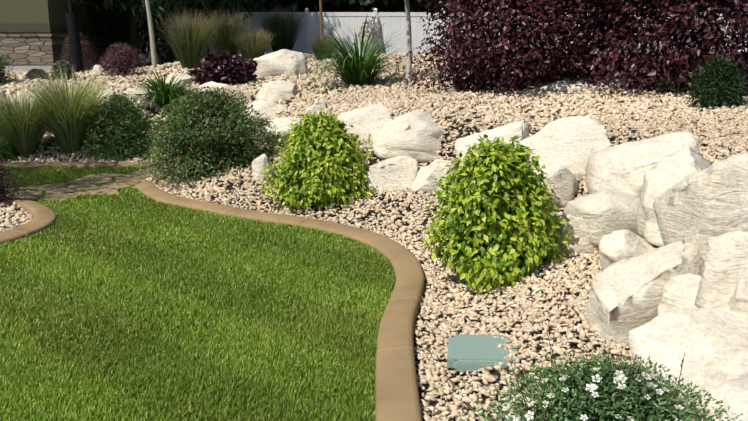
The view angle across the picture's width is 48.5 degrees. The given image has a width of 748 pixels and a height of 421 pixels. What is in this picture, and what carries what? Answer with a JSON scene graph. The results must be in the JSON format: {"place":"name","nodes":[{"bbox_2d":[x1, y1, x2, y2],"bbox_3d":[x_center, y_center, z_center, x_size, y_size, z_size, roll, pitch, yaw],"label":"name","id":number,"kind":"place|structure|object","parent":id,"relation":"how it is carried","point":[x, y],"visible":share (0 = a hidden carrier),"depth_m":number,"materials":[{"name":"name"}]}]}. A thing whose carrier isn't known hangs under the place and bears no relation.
{"place":"outdoors","nodes":[
{"label":"outdoors","id":0,"kind":"place"},
{"bbox_2d":[1,169,165,201],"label":"flagstone path","id":1,"kind":"structure","parent":0,"point":[84,180],"depth_m":10.15,"materials":[{"name":"grey stone"}]},
{"bbox_2d":[0,165,395,420],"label":"lawn","id":2,"kind":"structure","parent":0,"point":[210,348],"depth_m":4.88,"materials":[{"name":"plant"}]},
{"bbox_2d":[0,52,747,420],"bbox_3d":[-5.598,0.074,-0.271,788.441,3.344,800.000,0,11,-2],"label":"ground","id":3,"kind":"structure","parent":0,"point":[426,386],"depth_m":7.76,"materials":[{"name":"beige gravel"}]},
{"bbox_2d":[0,54,18,83],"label":"shrub","id":4,"kind":"object","parent":3,"relation":"on","point":[3,77],"visible":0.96,"depth_m":15.86,"materials":[{"name":"green plant"}]},
{"bbox_2d":[0,137,24,160],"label":"shrub","id":5,"kind":"object","parent":3,"relation":"on","point":[4,144],"visible":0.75,"depth_m":12.46,"materials":[{"name":"green plant"}]},
{"bbox_2d":[0,153,27,205],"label":"purple shrub","id":6,"kind":"object","parent":3,"relation":"on","point":[3,193],"visible":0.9,"depth_m":9.06,"materials":[{"name":"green plant"}]},
{"bbox_2d":[10,90,40,107],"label":"boulder","id":7,"kind":"object","parent":3,"relation":"on","point":[19,91],"visible":0.1,"depth_m":14.33,"materials":[{"name":"white stone"}]},
{"bbox_2d":[0,196,56,243],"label":"edging","id":8,"kind":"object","parent":3,"relation":"on","point":[44,216],"depth_m":7.99,"materials":[{"name":"concrete"}]},
{"bbox_2d":[0,80,59,156],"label":"ornamental grass","id":9,"kind":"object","parent":3,"relation":"on","point":[19,129],"visible":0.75,"depth_m":12.44,"materials":[{"name":"green plant"}]},
{"bbox_2d":[23,68,48,79],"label":"shrub","id":10,"kind":"object","parent":3,"relation":"on","point":[34,72],"visible":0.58,"depth_m":16.74,"materials":[{"name":"green plant"}]},
{"bbox_2d":[1,62,113,71],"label":"wall base","id":11,"kind":"object","parent":3,"relation":"on","point":[24,68],"depth_m":21.87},
{"bbox_2d":[48,60,76,80],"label":"shrub","id":12,"kind":"object","parent":3,"relation":"on","point":[61,64],"visible":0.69,"depth_m":16.39,"materials":[{"name":"green plant"}]},
{"bbox_2d":[0,0,126,62],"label":"house wall","id":13,"kind":"structure","parent":3,"relation":"on","point":[36,11],"depth_m":21.68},
{"bbox_2d":[0,34,126,64],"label":"stone wall","id":14,"kind":"structure","parent":13,"relation":"attached to","point":[33,49],"depth_m":21.80,"materials":[{"name":"beige stone"}]},
{"bbox_2d":[0,23,126,35],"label":"ledge","id":15,"kind":"object","parent":13,"relation":"attached to","point":[30,27],"visible":0.4,"depth_m":21.70,"materials":[{"name":"grey concrete"}]},
{"bbox_2d":[5,58,133,154],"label":"ornamental grass","id":16,"kind":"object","parent":3,"relation":"on","point":[70,108],"visible":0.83,"depth_m":12.42,"materials":[{"name":"green plant"}]},
{"bbox_2d":[66,0,83,72],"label":"trunk","id":17,"kind":"object","parent":3,"relation":"on","point":[74,40],"visible":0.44,"depth_m":20.54,"materials":[{"name":"black"}]},
{"bbox_2d":[55,33,99,69],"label":"purple shrub","id":18,"kind":"object","parent":3,"relation":"on","point":[88,65],"visible":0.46,"depth_m":21.98,"materials":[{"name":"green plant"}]},
{"bbox_2d":[0,162,156,167],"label":"curb","id":19,"kind":"structure","parent":3,"relation":"on","point":[67,164],"depth_m":11.92,"materials":[{"name":"concrete"}]},
{"bbox_2d":[92,65,103,72],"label":"boulder","id":20,"kind":"object","parent":3,"relation":"on","point":[95,67],"visible":0.46,"depth_m":19.91,"materials":[{"name":"white stone"}]},
{"bbox_2d":[96,89,117,102],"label":"boulder","id":21,"kind":"object","parent":3,"relation":"on","point":[106,93],"visible":0.27,"depth_m":14.46,"materials":[{"name":"white stone"}]},
{"bbox_2d":[78,91,161,160],"bbox_3d":[-3.872,-1.281,12.764,1.247,1.105,1.315,0,11,-2],"label":"spirea shrub","id":22,"kind":"object","parent":3,"relation":"on","point":[121,115],"visible":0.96,"depth_m":12.51,"materials":[{"name":"green plant"}]},
{"bbox_2d":[97,41,152,76],"bbox_3d":[-5.163,-3.077,17.177,1.113,0.844,0.839,0,11,-2],"label":"purple shrub","id":23,"kind":"object","parent":3,"relation":"on","point":[120,65],"visible":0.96,"depth_m":17.05,"materials":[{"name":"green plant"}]},
{"bbox_2d":[126,86,158,106],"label":"boulder","id":24,"kind":"object","parent":3,"relation":"on","point":[144,102],"visible":0.35,"depth_m":14.28,"materials":[{"name":"white stone"}]},
{"bbox_2d":[145,0,156,67],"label":"young tree","id":25,"kind":"object","parent":3,"relation":"on","point":[152,39],"visible":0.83,"depth_m":18.32,"materials":[{"name":"beige plant"}]},
{"bbox_2d":[139,25,168,62],"bbox_3d":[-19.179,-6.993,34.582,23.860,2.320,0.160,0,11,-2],"label":"shrub","id":26,"kind":"object","parent":3,"relation":"on","point":[165,58],"visible":0.02,"depth_m":34.99,"materials":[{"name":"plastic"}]},
{"bbox_2d":[130,67,195,108],"bbox_3d":[-3.552,-2.103,14.271,1.608,0.811,1.604,0,11,-2],"label":"daylily plant","id":27,"kind":"object","parent":3,"relation":"on","point":[164,94],"visible":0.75,"depth_m":14.08,"materials":[{"name":"green plant"}]},
{"bbox_2d":[66,0,264,67],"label":"pine tree","id":28,"kind":"object","parent":3,"relation":"on","point":[132,14],"visible":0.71,"depth_m":25.20,"materials":[{"name":"green plant"}]},
{"bbox_2d":[166,72,195,84],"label":"boulder","id":29,"kind":"object","parent":3,"relation":"on","point":[179,77],"visible":0.46,"depth_m":15.68,"materials":[{"name":"white stone"}]},
{"bbox_2d":[155,7,222,68],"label":"ornamental grass","id":30,"kind":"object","parent":3,"relation":"on","point":[189,42],"depth_m":18.14,"materials":[{"name":"green plant"}]},
{"bbox_2d":[138,86,284,181],"bbox_3d":[-2.037,-0.954,10.455,1.863,1.188,1.557,0,11,-2],"label":"spirea shrub","id":31,"kind":"object","parent":3,"relation":"on","point":[225,124],"visible":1,"depth_m":10.12,"materials":[{"name":"green plant"}]},
{"bbox_2d":[192,81,249,101],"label":"boulder","id":32,"kind":"object","parent":3,"relation":"on","point":[219,85],"visible":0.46,"depth_m":14.04,"materials":[{"name":"white stone"}]},
{"bbox_2d":[187,50,257,85],"bbox_3d":[-2.854,-2.656,15.848,1.398,0.831,1.406,7,13,32],"label":"purple shrub","id":33,"kind":"object","parent":3,"relation":"on","point":[223,67],"visible":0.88,"depth_m":15.56,"materials":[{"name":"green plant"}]},
{"bbox_2d":[196,8,254,54],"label":"ornamental grass","id":34,"kind":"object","parent":3,"relation":"on","point":[224,42],"depth_m":19.78,"materials":[{"name":"green plant"}]},
{"bbox_2d":[227,26,275,63],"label":"ornamental grass","id":35,"kind":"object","parent":3,"relation":"on","point":[253,46],"depth_m":18.58,"materials":[{"name":"green plant"}]},
{"bbox_2d":[159,0,344,34],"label":"tree","id":36,"kind":"object","parent":3,"relation":"on","point":[280,4],"visible":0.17,"depth_m":30.63,"materials":[{"name":"green plant"}]},
{"bbox_2d":[252,154,273,180],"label":"boulder","id":37,"kind":"object","parent":3,"relation":"on","point":[260,163],"visible":0.67,"depth_m":9.42,"materials":[{"name":"white stone"}]},
{"bbox_2d":[244,100,286,121],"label":"boulder","id":38,"kind":"object","parent":3,"relation":"on","point":[269,108],"visible":0.44,"depth_m":13.39,"materials":[{"name":"white stone"}]},
{"bbox_2d":[256,80,297,103],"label":"boulder","id":39,"kind":"object","parent":3,"relation":"on","point":[276,91],"visible":0.77,"depth_m":13.78,"materials":[{"name":"white stone"}]},
{"bbox_2d":[134,181,424,420],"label":"curb","id":40,"kind":"structure","parent":3,"relation":"on","point":[397,398],"depth_m":5.35,"materials":[{"name":"concrete"}]},
{"bbox_2d":[247,4,312,51],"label":"ornamental grass","id":41,"kind":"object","parent":3,"relation":"on","point":[285,28],"depth_m":26.86,"materials":[{"name":"green plant"}]},
{"bbox_2d":[253,49,308,78],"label":"boulder","id":42,"kind":"object","parent":3,"relation":"on","point":[278,63],"visible":0.75,"depth_m":16.62,"materials":[{"name":"white stone"}]},
{"bbox_2d":[263,116,303,145],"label":"boulder","id":43,"kind":"object","parent":3,"relation":"on","point":[280,124],"visible":0.35,"depth_m":10.92,"materials":[{"name":"white stone"}]},
{"bbox_2d":[255,108,376,209],"bbox_3d":[-0.503,-0.542,8.802,1.234,1.070,1.301,4,12,22],"label":"lime shrub","id":44,"kind":"object","parent":3,"relation":"on","point":[321,162],"visible":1,"depth_m":8.49,"materials":[{"name":"green plant"}]},
{"bbox_2d":[305,101,327,114],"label":"boulder","id":45,"kind":"object","parent":3,"relation":"on","point":[317,106],"visible":0.62,"depth_m":11.39,"materials":[{"name":"white stone"}]},
{"bbox_2d":[319,0,322,37],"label":"young tree","id":46,"kind":"object","parent":3,"relation":"on","point":[321,16],"visible":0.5,"depth_m":23.25,"materials":[{"name":"brown plant"}]},
{"bbox_2d":[305,33,338,60],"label":"shrub","id":47,"kind":"object","parent":3,"relation":"on","point":[317,46],"visible":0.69,"depth_m":19.63,"materials":[{"name":"green plant"}]},
{"bbox_2d":[284,14,420,91],"bbox_3d":[-0.268,-2.731,14.664,2.706,1.403,2.674,0,11,-2],"label":"daylily plant","id":48,"kind":"object","parent":3,"relation":"on","point":[356,69],"visible":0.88,"depth_m":14.42,"materials":[{"name":"green plant"}]},
{"bbox_2d":[333,102,392,149],"bbox_3d":[-0.196,-0.986,9.766,0.977,0.554,0.735,0,11,-2],"label":"boulder","id":49,"kind":"object","parent":3,"relation":"on","point":[365,121],"visible":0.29,"depth_m":9.55,"materials":[{"name":"white stone"}]},
{"bbox_2d":[289,0,443,11],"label":"tree","id":50,"kind":"object","parent":3,"relation":"on","point":[370,5],"visible":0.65,"depth_m":31.71,"materials":[{"name":"green plant"}]},
{"bbox_2d":[358,14,385,53],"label":"rock","id":51,"kind":"object","parent":3,"relation":"on","point":[371,23],"visible":0.54,"depth_m":25.31,"materials":[{"name":"grey stone"}]},
{"bbox_2d":[365,156,417,191],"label":"boulder","id":52,"kind":"object","parent":3,"relation":"on","point":[394,172],"visible":0.85,"depth_m":8.73,"materials":[{"name":"white stone"}]},
{"bbox_2d":[373,110,444,161],"bbox_3d":[0.546,-0.833,9.395,1.131,0.567,0.959,0,11,-2],"label":"boulder","id":53,"kind":"object","parent":3,"relation":"on","point":[416,134],"visible":0.73,"depth_m":9.08,"materials":[{"name":"white stone"}]},
{"bbox_2d":[404,0,452,85],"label":"plum tree","id":54,"kind":"object","parent":3,"relation":"on","point":[409,37],"visible":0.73,"depth_m":14.13,"materials":[{"name":"grey plant"}]},
{"bbox_2d":[410,159,460,193],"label":"boulder","id":55,"kind":"object","parent":3,"relation":"on","point":[424,181],"visible":0.52,"depth_m":8.47,"materials":[{"name":"white stone"}]},
{"bbox_2d":[172,8,747,61],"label":"white fence","id":56,"kind":"object","parent":3,"relation":"on","point":[344,25],"visible":0.17,"depth_m":29.21,"materials":[{"name":"plastic"}]},
{"bbox_2d":[447,334,517,371],"bbox_3d":[0.679,0.765,4.491,0.560,0.058,0.420,0,12,6],"label":"valve box lid","id":57,"kind":"object","parent":3,"relation":"on","point":[469,352],"visible":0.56,"depth_m":4.42,"materials":[{"name":"green plastic"}]},
{"bbox_2d":[392,0,584,94],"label":"purple shrub","id":58,"kind":"object","parent":3,"relation":"on","point":[454,30],"visible":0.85,"depth_m":11.57,"materials":[{"name":"purple plant"}]},
{"bbox_2d":[454,120,529,170],"bbox_3d":[1.268,-0.671,8.684,0.898,0.562,0.857,0,11,-2],"label":"boulder","id":59,"kind":"object","parent":3,"relation":"on","point":[508,131],"visible":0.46,"depth_m":8.47,"materials":[{"name":"white stone"}]},
{"bbox_2d":[420,134,575,293],"bbox_3d":[0.882,0.011,5.888,1.131,1.092,1.115,0,11,-2],"label":"lime shrub","id":60,"kind":"object","parent":3,"relation":"on","point":[497,213],"visible":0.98,"depth_m":5.65,"materials":[{"name":"green plant"}]},
{"bbox_2d":[404,0,600,11],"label":"tree","id":61,"kind":"object","parent":3,"relation":"on","point":[455,8],"visible":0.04,"depth_m":31.83,"materials":[{"name":"green plant"}]},
{"bbox_2d":[532,160,578,210],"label":"boulder","id":62,"kind":"object","parent":3,"relation":"on","point":[564,181],"visible":0.31,"depth_m":7.33,"materials":[{"name":"white stone"}]},
{"bbox_2d":[514,116,612,179],"bbox_3d":[1.827,-0.595,8.023,1.088,0.665,0.942,0,11,-2],"label":"boulder","id":63,"kind":"object","parent":3,"relation":"on","point":[572,143],"visible":0.48,"depth_m":7.71,"materials":[{"name":"white stone"}]},
{"bbox_2d":[547,214,598,253],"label":"boulder","id":64,"kind":"object","parent":3,"relation":"on","point":[579,240],"visible":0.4,"depth_m":5.97,"materials":[{"name":"white stone"}]},
{"bbox_2d":[439,0,721,93],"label":"purple shrub","id":65,"kind":"object","parent":3,"relation":"on","point":[584,41],"visible":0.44,"depth_m":11.21,"materials":[{"name":"purple plant"}]},
{"bbox_2d":[446,323,742,420],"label":"potentilla shrub","id":66,"kind":"object","parent":3,"relation":"on","point":[596,383],"visible":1,"depth_m":3.14,"materials":[{"name":"green plant"}]},
{"bbox_2d":[536,75,657,91],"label":"rock","id":67,"kind":"object","parent":3,"relation":"on","point":[569,85],"visible":0.31,"depth_m":11.29,"materials":[{"name":"white stone"}]},
{"bbox_2d":[563,190,639,246],"bbox_3d":[1.820,0.071,6.199,0.756,0.449,0.639,0,11,-2],"label":"boulder","id":68,"kind":"object","parent":3,"relation":"on","point":[600,214],"visible":0.42,"depth_m":5.92,"materials":[{"name":"white stone"}]},
{"bbox_2d":[598,229,655,269],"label":"boulder","id":69,"kind":"object","parent":3,"relation":"on","point":[616,246],"visible":0.52,"depth_m":5.25,"materials":[{"name":"white stone"}]},
{"bbox_2d":[585,132,699,198],"bbox_3d":[2.198,-0.330,6.721,0.874,0.619,0.775,0,11,-2],"label":"boulder","id":70,"kind":"object","parent":3,"relation":"on","point":[625,167],"visible":0.56,"depth_m":6.55,"materials":[{"name":"white stone"}]},
{"bbox_2d":[583,240,703,345],"bbox_3d":[1.432,0.431,4.372,0.581,0.540,0.545,0,11,-2],"label":"boulder","id":71,"kind":"object","parent":3,"relation":"on","point":[625,297],"visible":0.75,"depth_m":4.21,"materials":[{"name":"white stone"}]},
{"bbox_2d":[543,0,747,95],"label":"purple shrub","id":72,"kind":"object","parent":3,"relation":"on","point":[679,66],"visible":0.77,"depth_m":10.39,"materials":[{"name":"purple plant"}]},
{"bbox_2d":[636,146,710,246],"bbox_3d":[2.056,-0.063,5.489,0.588,0.702,0.551,0,11,-2],"label":"boulder","id":73,"kind":"object","parent":3,"relation":"on","point":[659,179],"visible":0.46,"depth_m":5.45,"materials":[{"name":"white stone"}]},
{"bbox_2d":[651,75,697,93],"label":"shrub","id":74,"kind":"object","parent":3,"relation":"on","point":[681,85],"visible":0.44,"depth_m":10.45,"materials":[{"name":"green plant"}]},
{"bbox_2d":[657,273,700,314],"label":"boulder","id":75,"kind":"object","parent":3,"relation":"on","point":[679,291],"visible":0.27,"depth_m":4.05,"materials":[{"name":"white stone"}]},
{"bbox_2d":[629,305,747,407],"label":"boulder","id":76,"kind":"object","parent":3,"relation":"on","point":[715,342],"visible":0.71,"depth_m":3.48,"materials":[{"name":"white stone"}]},
{"bbox_2d":[653,153,747,261],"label":"boulder","id":77,"kind":"object","parent":3,"relation":"on","point":[697,209],"visible":0.71,"depth_m":4.27,"materials":[{"name":"white stone"}]},
{"bbox_2d":[685,52,747,108],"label":"shrub","id":78,"kind":"object","parent":3,"relation":"on","point":[718,85],"visible":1,"depth_m":9.01,"materials":[{"name":"green plant"}]},
{"bbox_2d":[690,377,747,420],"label":"boulder","id":79,"kind":"object","parent":3,"relation":"on","point":[732,394],"visible":0.85,"depth_m":3.11,"materials":[{"name":"white stone"}]},
{"bbox_2d":[694,231,747,307],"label":"boulder","id":80,"kind":"object","parent":3,"relation":"on","point":[725,270],"visible":0.58,"depth_m":3.85,"materials":[{"name":"white stone"}]},
{"bbox_2d":[726,277,747,314],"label":"boulder","id":81,"kind":"object","parent":3,"relation":"on","point":[738,302],"visible":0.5,"depth_m":3.68,"materials":[{"name":"white stone"}]}
]}

